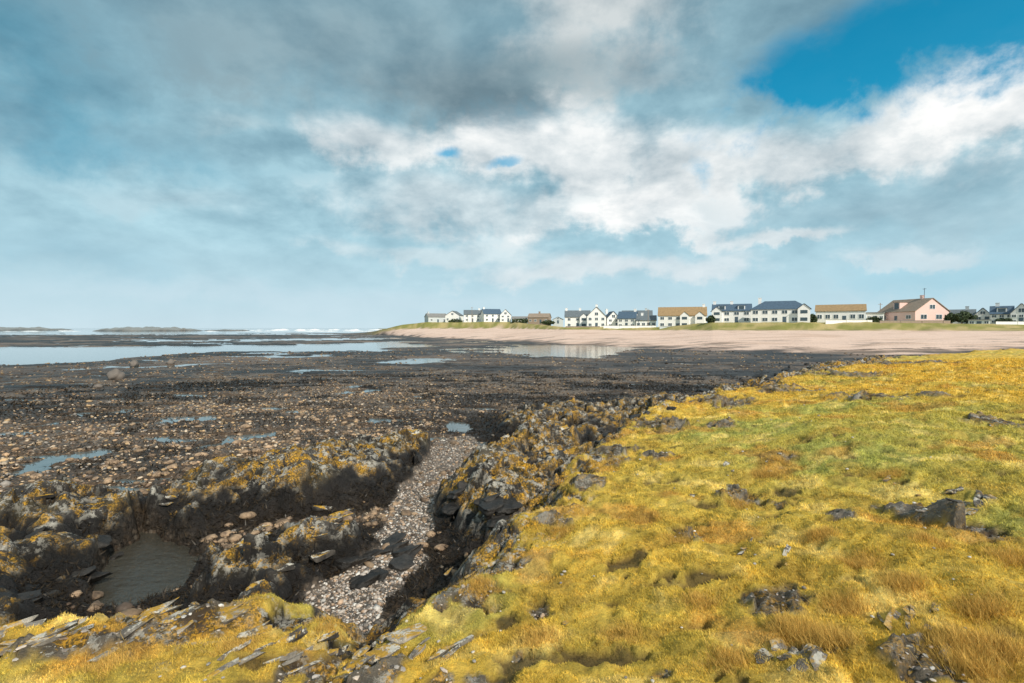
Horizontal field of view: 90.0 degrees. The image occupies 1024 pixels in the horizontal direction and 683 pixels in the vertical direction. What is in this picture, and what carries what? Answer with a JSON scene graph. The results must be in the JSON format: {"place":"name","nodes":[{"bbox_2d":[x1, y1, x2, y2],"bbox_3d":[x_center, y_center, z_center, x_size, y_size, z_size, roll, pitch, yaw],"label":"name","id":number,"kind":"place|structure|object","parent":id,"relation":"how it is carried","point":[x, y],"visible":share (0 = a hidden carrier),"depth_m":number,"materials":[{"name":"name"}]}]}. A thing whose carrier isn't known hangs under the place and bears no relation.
{"place":"outdoors","nodes":[
{"label":"outdoors","id":0,"kind":"place"},
{"bbox_2d":[93,531,198,607],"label":"pool water","id":1,"kind":"structure","parent":0,"point":[146,564],"depth_m":8.60,"materials":[{"name":"liquid"}]},
{"bbox_2d":[88,572,112,582],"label":"rock","id":2,"kind":"object","parent":1,"relation":"in","point":[96,577],"visible":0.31,"depth_m":7.97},
{"bbox_2d":[0,328,779,490],"bbox_3d":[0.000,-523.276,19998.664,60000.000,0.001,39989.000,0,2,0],"label":"sea","id":3,"kind":"structure","parent":0,"point":[10,355],"depth_m":87.83,"materials":[{"name":"liquid"}]},
{"bbox_2d":[250,329,328,330],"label":"surf","id":4,"kind":"structure","parent":3,"relation":"on","point":[287,330],"depth_m":818.16,"materials":[{"name":"liquid"}]},
{"bbox_2d":[12,370,1004,682],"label":"gravel","id":5,"kind":"structure","parent":0,"point":[312,674],"depth_m":4.14,"materials":[{"name":"stone"}]},
{"bbox_2d":[0,322,1023,682],"bbox_3d":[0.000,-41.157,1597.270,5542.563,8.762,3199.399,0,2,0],"label":"ground","id":6,"kind":"structure","parent":0,"point":[318,470],"depth_m":9.24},
{"bbox_2d":[0,615,37,630],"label":"rock","id":7,"kind":"object","parent":6,"relation":"on","point":[22,621],"visible":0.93,"depth_m":4.63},
{"bbox_2d":[0,618,46,639],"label":"rock","id":8,"kind":"object","parent":6,"relation":"on","point":[2,633],"visible":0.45,"depth_m":4.63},
{"bbox_2d":[17,590,41,599],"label":"rock","id":9,"kind":"object","parent":6,"relation":"on","point":[26,595],"visible":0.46,"depth_m":6.94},
{"bbox_2d":[5,634,56,658],"bbox_3d":[-3.893,2.483,4.152,0.328,0.050,0.054,-17,14,-24],"label":"rock","id":10,"kind":"object","parent":6,"relation":"on","point":[48,640],"visible":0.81,"depth_m":4.18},
{"bbox_2d":[0,629,69,644],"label":"rock","id":11,"kind":"object","parent":6,"relation":"on","point":[64,633],"visible":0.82,"depth_m":4.19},
{"bbox_2d":[29,526,49,537],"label":"rock","id":12,"kind":"object","parent":6,"relation":"on","point":[44,528],"visible":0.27,"depth_m":8.60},
{"bbox_2d":[3,618,80,651],"bbox_3d":[-3.889,2.450,4.229,0.523,0.078,0.111,-19,3,-31],"label":"rock","id":13,"kind":"object","parent":6,"relation":"on","point":[57,630],"visible":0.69,"depth_m":4.24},
{"bbox_2d":[34,494,54,499],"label":"rock","id":14,"kind":"object","parent":6,"relation":"on","point":[44,496],"visible":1,"depth_m":9.96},
{"bbox_2d":[68,616,87,629],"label":"rock","id":15,"kind":"object","parent":6,"relation":"on","point":[80,621],"visible":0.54,"depth_m":4.38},
{"bbox_2d":[70,623,94,634],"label":"rock","id":16,"kind":"object","parent":6,"relation":"on","point":[83,628],"visible":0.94,"depth_m":4.35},
{"bbox_2d":[71,565,96,577],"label":"rock","id":17,"kind":"object","parent":6,"relation":"on","point":[87,571],"visible":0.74,"depth_m":7.89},
{"bbox_2d":[87,600,104,611],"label":"stone","id":18,"kind":"object","parent":6,"relation":"on","point":[94,605],"visible":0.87,"depth_m":7.17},
{"bbox_2d":[92,591,103,599],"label":"stone","id":19,"kind":"object","parent":6,"relation":"on","point":[97,595],"visible":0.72,"depth_m":7.68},
{"bbox_2d":[94,535,111,548],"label":"rock","id":20,"kind":"object","parent":6,"relation":"on","point":[104,541],"visible":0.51,"depth_m":8.72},
{"bbox_2d":[87,637,133,661],"bbox_3d":[-3.202,2.473,4.085,0.333,0.038,0.071,-19,6,-41],"label":"rock","id":21,"kind":"object","parent":6,"relation":"on","point":[98,657],"visible":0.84,"depth_m":4.05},
{"bbox_2d":[106,368,125,379],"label":"boulder","id":22,"kind":"object","parent":6,"relation":"on","point":[115,373],"visible":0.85,"depth_m":39.36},
{"bbox_2d":[116,616,154,638],"bbox_3d":[-3.168,2.406,4.298,0.114,0.057,0.289,-2,10,36],"label":"rock","id":23,"kind":"object","parent":6,"relation":"on","point":[126,631],"visible":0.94,"depth_m":4.26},
{"bbox_2d":[138,597,178,621],"bbox_3d":[-3.144,2.391,4.548,0.134,0.068,0.341,6,20,34],"label":"rock","id":24,"kind":"object","parent":6,"relation":"on","point":[147,612],"visible":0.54,"depth_m":4.54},
{"bbox_2d":[151,604,183,613],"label":"rock","id":25,"kind":"object","parent":6,"relation":"on","point":[166,609],"visible":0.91,"depth_m":4.52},
{"bbox_2d":[172,605,194,618],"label":"rock","id":26,"kind":"object","parent":6,"relation":"on","point":[179,614],"visible":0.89,"depth_m":4.47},
{"bbox_2d":[177,619,193,633],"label":"rock","id":27,"kind":"object","parent":6,"relation":"on","point":[180,629],"visible":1,"depth_m":4.32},
{"bbox_2d":[205,657,239,676],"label":"rock","id":28,"kind":"object","parent":6,"relation":"on","point":[232,663],"visible":0.99,"depth_m":3.79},
{"bbox_2d":[218,603,243,615],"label":"rock","id":29,"kind":"object","parent":6,"relation":"on","point":[223,610],"visible":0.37,"depth_m":4.66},
{"bbox_2d":[217,639,250,660],"bbox_3d":[-2.164,2.413,3.998,0.046,0.040,0.264,-6,7,39],"label":"rock","id":30,"kind":"object","parent":6,"relation":"on","point":[223,656],"visible":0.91,"depth_m":4.00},
{"bbox_2d":[219,606,248,620],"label":"rock","id":31,"kind":"object","parent":6,"relation":"on","point":[225,615],"visible":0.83,"depth_m":4.56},
{"bbox_2d":[221,609,248,624],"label":"rock","id":32,"kind":"object","parent":6,"relation":"on","point":[225,621],"visible":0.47,"depth_m":4.53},
{"bbox_2d":[228,534,241,541],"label":"stone","id":33,"kind":"object","parent":6,"relation":"on","point":[234,537],"visible":0.92,"depth_m":9.46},
{"bbox_2d":[239,511,256,519],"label":"stone","id":34,"kind":"object","parent":6,"relation":"on","point":[246,515],"visible":1,"depth_m":10.29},
{"bbox_2d":[238,651,264,664],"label":"rock","id":35,"kind":"object","parent":6,"relation":"on","point":[252,656],"visible":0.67,"depth_m":3.94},
{"bbox_2d":[235,624,271,639],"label":"rock","id":36,"kind":"object","parent":6,"relation":"on","point":[266,628],"visible":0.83,"depth_m":4.30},
{"bbox_2d":[245,579,264,590],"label":"rock","id":37,"kind":"object","parent":6,"relation":"on","point":[252,585],"visible":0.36,"depth_m":6.94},
{"bbox_2d":[263,651,296,663],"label":"rock","id":38,"kind":"object","parent":6,"relation":"on","point":[287,656],"visible":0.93,"depth_m":4.00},
{"bbox_2d":[275,563,294,571],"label":"rock","id":39,"kind":"object","parent":6,"relation":"on","point":[287,567],"visible":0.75,"depth_m":7.43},
{"bbox_2d":[276,626,303,642],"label":"rock","id":40,"kind":"object","parent":6,"relation":"on","point":[295,635],"visible":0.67,"depth_m":4.22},
{"bbox_2d":[282,645,313,665],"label":"rock","id":41,"kind":"object","parent":6,"relation":"on","point":[295,658],"visible":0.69,"depth_m":4.05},
{"bbox_2d":[299,660,322,671],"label":"rock","id":42,"kind":"object","parent":6,"relation":"on","point":[307,666],"visible":0.86,"depth_m":4.03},
{"bbox_2d":[309,550,334,562],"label":"rock","id":43,"kind":"object","parent":6,"relation":"on","point":[318,557],"visible":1,"depth_m":8.21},
{"bbox_2d":[311,505,333,510],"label":"rock","id":44,"kind":"object","parent":6,"relation":"on","point":[317,508],"visible":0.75,"depth_m":10.94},
{"bbox_2d":[317,631,338,641],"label":"rock","id":45,"kind":"object","parent":6,"relation":"on","point":[330,635],"visible":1,"depth_m":4.46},
{"bbox_2d":[326,508,354,517],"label":"rock","id":46,"kind":"object","parent":6,"relation":"on","point":[340,512],"visible":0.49,"depth_m":10.77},
{"bbox_2d":[335,644,348,656],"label":"rock","id":47,"kind":"object","parent":6,"relation":"on","point":[342,651],"visible":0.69,"depth_m":4.28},
{"bbox_2d":[333,555,358,572],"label":"rock","id":48,"kind":"object","parent":6,"relation":"on","point":[344,563],"visible":0.88,"depth_m":8.24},
{"bbox_2d":[343,653,375,671],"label":"rock","id":49,"kind":"object","parent":6,"relation":"on","point":[350,665],"visible":0.58,"depth_m":3.96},
{"bbox_2d":[352,645,369,658],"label":"rock","id":50,"kind":"object","parent":6,"relation":"on","point":[360,652],"visible":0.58,"depth_m":4.20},
{"bbox_2d":[349,571,379,589],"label":"rock","id":51,"kind":"object","parent":6,"relation":"on","point":[367,580],"visible":0.93,"depth_m":7.78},
{"bbox_2d":[356,654,374,668],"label":"rock","id":52,"kind":"object","parent":6,"relation":"on","point":[361,662],"visible":1,"depth_m":3.95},
{"bbox_2d":[0,371,752,619],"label":"seaweed","id":53,"kind":"object","parent":6,"relation":"on","point":[184,589],"visible":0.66,"depth_m":18.75,"materials":[{"name":"plant"}]},
{"bbox_2d":[365,549,391,555],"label":"rock","id":54,"kind":"object","parent":6,"relation":"on","point":[381,551],"visible":0.52,"depth_m":8.84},
{"bbox_2d":[359,642,400,665],"bbox_3d":[-1.065,2.501,4.056,0.376,0.070,0.137,2,1,-43],"label":"rock","id":55,"kind":"object","parent":6,"relation":"on","point":[372,661],"visible":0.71,"depth_m":4.08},
{"bbox_2d":[375,567,388,581],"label":"rock","id":56,"kind":"object","parent":6,"relation":"on","point":[383,574],"visible":0.27,"depth_m":8.04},
{"bbox_2d":[376,647,395,658],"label":"rock","id":57,"kind":"object","parent":6,"relation":"on","point":[387,652],"visible":0.91,"depth_m":4.03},
{"bbox_2d":[303,436,477,634],"bbox_3d":[-2.007,3.468,12.574,2.066,0.541,12.223,0,2,0],"label":"shingle","id":58,"kind":"object","parent":6,"relation":"on","point":[357,608],"visible":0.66,"depth_m":8.14,"materials":[{"name":"gravel"}]},
{"bbox_2d":[382,532,405,544],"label":"rock","id":59,"kind":"object","parent":6,"relation":"on","point":[395,538],"visible":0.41,"depth_m":9.35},
{"bbox_2d":[385,540,409,550],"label":"rock","id":60,"kind":"object","parent":6,"relation":"on","point":[397,545],"visible":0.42,"depth_m":9.09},
{"bbox_2d":[391,549,408,557],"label":"rock","id":61,"kind":"object","parent":6,"relation":"on","point":[395,554],"visible":0.49,"depth_m":8.76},
{"bbox_2d":[388,553,413,571],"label":"rock","id":62,"kind":"object","parent":6,"relation":"on","point":[403,562],"visible":0.82,"depth_m":8.42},
{"bbox_2d":[380,623,426,644],"bbox_3d":[-0.921,2.493,4.319,0.417,0.065,0.152,-2,3,-31],"label":"rock","id":63,"kind":"object","parent":6,"relation":"on","point":[404,635],"visible":0.92,"depth_m":4.31,"materials":[{"name":"stone"}]},
{"bbox_2d":[408,645,421,658],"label":"rock","id":64,"kind":"object","parent":6,"relation":"on","point":[414,651],"visible":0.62,"depth_m":4.07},
{"bbox_2d":[408,544,423,559],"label":"rock","id":65,"kind":"object","parent":6,"relation":"on","point":[413,553],"visible":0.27,"depth_m":8.82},
{"bbox_2d":[424,312,445,321],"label":"cottage","id":66,"kind":"structure","parent":6,"relation":"on","point":[434,317],"depth_m":304.79,"materials":[{"name":"white paint"}]},
{"bbox_2d":[427,645,449,660],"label":"rock","id":67,"kind":"object","parent":6,"relation":"on","point":[442,652],"visible":0.99,"depth_m":4.01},
{"bbox_2d":[438,642,460,662],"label":"rock","id":68,"kind":"object","parent":6,"relation":"on","point":[448,654],"visible":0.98,"depth_m":3.99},
{"bbox_2d":[441,501,460,515],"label":"rock","id":69,"kind":"object","parent":6,"relation":"on","point":[448,509],"visible":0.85,"depth_m":10.03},
{"bbox_2d":[445,311,463,321],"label":"cottage","id":70,"kind":"structure","parent":6,"relation":"on","point":[454,315],"depth_m":297.10,"materials":[{"name":"paint"}]},
{"bbox_2d":[447,488,465,499],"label":"rock","id":71,"kind":"object","parent":6,"relation":"on","point":[454,495],"visible":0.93,"depth_m":10.25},
{"bbox_2d":[0,349,915,616],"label":"stones","id":72,"kind":"object","parent":6,"relation":"on","point":[128,608],"visible":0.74,"depth_m":22.98,"materials":[{"name":"stone"}]},
{"bbox_2d":[449,634,473,647],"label":"rock","id":73,"kind":"object","parent":6,"relation":"on","point":[468,639],"visible":0.84,"depth_m":4.16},
{"bbox_2d":[456,481,466,494],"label":"rock","id":74,"kind":"object","parent":6,"relation":"on","point":[461,484],"visible":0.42,"depth_m":10.40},
{"bbox_2d":[463,308,480,321],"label":"house","id":75,"kind":"structure","parent":6,"relation":"on","point":[472,315],"depth_m":288.91,"materials":[{"name":"paint"}]},
{"bbox_2d":[480,307,500,321],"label":"house","id":76,"kind":"structure","parent":6,"relation":"on","point":[489,315],"depth_m":283.41,"materials":[{"name":"paint"}]},
{"bbox_2d":[478,497,503,518],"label":"rock","id":77,"kind":"object","parent":6,"relation":"on","point":[487,509],"visible":0.92,"depth_m":8.97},
{"bbox_2d":[483,492,501,501],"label":"rock","id":78,"kind":"object","parent":6,"relation":"on","point":[490,498],"visible":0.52,"depth_m":9.22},
{"bbox_2d":[486,515,509,527],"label":"rock","id":79,"kind":"object","parent":6,"relation":"on","point":[491,523],"visible":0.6,"depth_m":8.77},
{"bbox_2d":[494,498,512,515],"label":"rock","id":80,"kind":"object","parent":6,"relation":"on","point":[509,501],"visible":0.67,"depth_m":9.08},
{"bbox_2d":[499,310,511,321],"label":"cottage","id":81,"kind":"structure","parent":6,"relation":"on","point":[505,315],"depth_m":276.74,"materials":[{"name":"paint"}]},
{"bbox_2d":[498,501,522,514],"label":"rock","id":82,"kind":"object","parent":6,"relation":"on","point":[505,508],"visible":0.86,"depth_m":8.97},
{"bbox_2d":[527,311,551,325],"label":"house","id":83,"kind":"structure","parent":6,"relation":"on","point":[537,318],"depth_m":267.66,"materials":[{"name":"brown tile"}]},
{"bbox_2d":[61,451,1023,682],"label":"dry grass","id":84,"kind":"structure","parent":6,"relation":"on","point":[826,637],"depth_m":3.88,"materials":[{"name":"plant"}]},
{"bbox_2d":[552,317,563,326],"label":"shed","id":85,"kind":"structure","parent":6,"relation":"on","point":[558,321],"depth_m":260.80,"materials":[{"name":"paint"}]},
{"bbox_2d":[564,308,590,325],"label":"house","id":86,"kind":"structure","parent":6,"relation":"on","point":[575,317],"depth_m":209.28,"materials":[{"name":"paint"}]},
{"bbox_2d":[586,304,606,326],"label":"house","id":87,"kind":"structure","parent":6,"relation":"on","point":[596,316],"depth_m":200.84,"materials":[{"name":"paint"}]},
{"bbox_2d":[605,309,617,324],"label":"house","id":88,"kind":"structure","parent":6,"relation":"on","point":[611,318],"depth_m":204.84,"materials":[{"name":"paint"}]},
{"bbox_2d":[617,309,637,324],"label":"house","id":89,"kind":"structure","parent":6,"relation":"on","point":[626,317],"depth_m":201.82,"materials":[{"name":"paint"}]},
{"bbox_2d":[603,325,655,328],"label":"garden wall","id":90,"kind":"structure","parent":6,"relation":"on","point":[625,326],"depth_m":189.80,"materials":[{"name":"white paint"}]},
{"bbox_2d":[625,308,652,314],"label":"cottage","id":91,"kind":"structure","parent":6,"relation":"on","point":[647,312],"depth_m":225.85,"materials":[{"name":"stone"}]},
{"bbox_2d":[635,313,656,324],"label":"bungalow","id":92,"kind":"object","parent":6,"relation":"on","point":[641,319],"visible":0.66,"depth_m":198.61,"materials":[{"name":"paint"}]},
{"bbox_2d":[658,304,706,326],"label":"house","id":93,"kind":"structure","parent":6,"relation":"on","point":[672,316],"depth_m":191.90,"materials":[{"name":"paint"}]},
{"bbox_2d":[710,301,751,321],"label":"house","id":94,"kind":"structure","parent":6,"relation":"on","point":[731,312],"depth_m":169.41,"materials":[{"name":"paint"}]},
{"bbox_2d":[753,648,773,663],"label":"rock","id":95,"kind":"object","parent":6,"relation":"on","point":[764,654],"visible":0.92,"depth_m":3.48,"materials":[{"name":"stone"}]},
{"bbox_2d":[769,637,787,650],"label":"rock","id":96,"kind":"object","parent":6,"relation":"on","point":[775,644],"visible":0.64,"depth_m":3.58,"materials":[{"name":"stone"}]},
{"bbox_2d":[750,298,811,322],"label":"house","id":97,"kind":"structure","parent":6,"relation":"on","point":[782,311],"depth_m":154.74,"materials":[{"name":"paint"}]},
{"bbox_2d":[776,651,794,660],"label":"rock","id":98,"kind":"object","parent":6,"relation":"on","point":[784,656],"visible":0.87,"depth_m":3.41,"materials":[{"name":"stone"}]},
{"bbox_2d":[787,658,809,671],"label":"rock","id":99,"kind":"object","parent":6,"relation":"on","point":[799,664],"visible":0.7,"depth_m":3.30,"materials":[{"name":"stone"}]},
{"bbox_2d":[800,643,822,657],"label":"rock","id":100,"kind":"object","parent":6,"relation":"on","point":[805,648],"visible":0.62,"depth_m":3.44,"materials":[{"name":"stone"}]},
{"bbox_2d":[809,648,826,670],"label":"rock","id":101,"kind":"object","parent":6,"relation":"on","point":[817,656],"visible":0.99,"depth_m":3.32,"materials":[{"name":"stone"}]},
{"bbox_2d":[815,304,866,321],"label":"bungalow","id":102,"kind":"object","parent":6,"relation":"on","point":[824,313],"visible":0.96,"depth_m":156.96,"materials":[{"name":"paint"}]},
{"bbox_2d":[825,320,871,323],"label":"garden wall","id":103,"kind":"structure","parent":6,"relation":"on","point":[833,321],"depth_m":147.78,"materials":[{"name":"white paint"}]},
{"bbox_2d":[866,312,884,319],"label":"garage","id":104,"kind":"structure","parent":6,"relation":"on","point":[874,314],"depth_m":157.52,"materials":[{"name":"white paint"}]},
{"bbox_2d":[884,607,900,630],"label":"rock","id":105,"kind":"object","parent":6,"relation":"on","point":[894,613],"visible":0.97,"depth_m":3.77,"materials":[{"name":"stone"}]},
{"bbox_2d":[878,288,950,319],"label":"house","id":106,"kind":"structure","parent":6,"relation":"on","point":[922,308],"depth_m":152.32,"materials":[{"name":"paint"}]},
{"bbox_2d":[879,320,950,323],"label":"garden wall","id":107,"kind":"structure","parent":6,"relation":"on","point":[915,321],"depth_m":144.78,"materials":[{"name":"paint"}]},
{"bbox_2d":[946,311,977,323],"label":"shrub","id":108,"kind":"object","parent":6,"relation":"on","point":[966,315],"visible":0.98,"depth_m":145.01,"materials":[{"name":"green plant"}]},
{"bbox_2d":[949,306,975,323],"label":"bungalow","id":109,"kind":"object","parent":6,"relation":"on","point":[967,309],"visible":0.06,"depth_m":163.46,"materials":[{"name":"stone"}]},
{"bbox_2d":[965,508,977,514],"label":"rock","id":110,"kind":"object","parent":6,"relation":"on","point":[969,511],"visible":1,"depth_m":5.75,"materials":[{"name":"stone"}]},
{"bbox_2d":[973,497,983,507],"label":"rock","id":111,"kind":"object","parent":6,"relation":"on","point":[976,502],"visible":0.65,"depth_m":5.87,"materials":[{"name":"stone"}]},
{"bbox_2d":[967,319,991,323],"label":"shed","id":112,"kind":"structure","parent":6,"relation":"on","point":[978,321],"depth_m":142.86,"materials":[{"name":"paint"}]},
{"bbox_2d":[973,308,989,318],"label":"cottage","id":113,"kind":"structure","parent":6,"relation":"on","point":[982,313],"depth_m":157.88,"materials":[{"name":"paint"}]},
{"bbox_2d":[989,303,1014,323],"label":"house","id":114,"kind":"structure","parent":6,"relation":"on","point":[997,311],"depth_m":150.84,"materials":[{"name":"blue stone"}]},
{"bbox_2d":[995,321,1023,324],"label":"garden wall","id":115,"kind":"structure","parent":6,"relation":"on","point":[1012,322],"depth_m":139.79,"materials":[{"name":"white paint"}]},
{"bbox_2d":[1009,303,1023,320],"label":"house","id":116,"kind":"structure","parent":6,"relation":"on","point":[1016,313],"depth_m":146.41,"materials":[{"name":"paint"}]},
{"bbox_2d":[0,357,1023,682],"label":"grass","id":117,"kind":"structure","parent":0,"point":[948,413],"depth_m":5.68,"materials":[{"name":"plant"}]},
{"bbox_2d":[0,0,1023,327],"label":"sky","id":118,"kind":"structure","parent":0,"point":[164,163],"materials":[{"name":"blue"}]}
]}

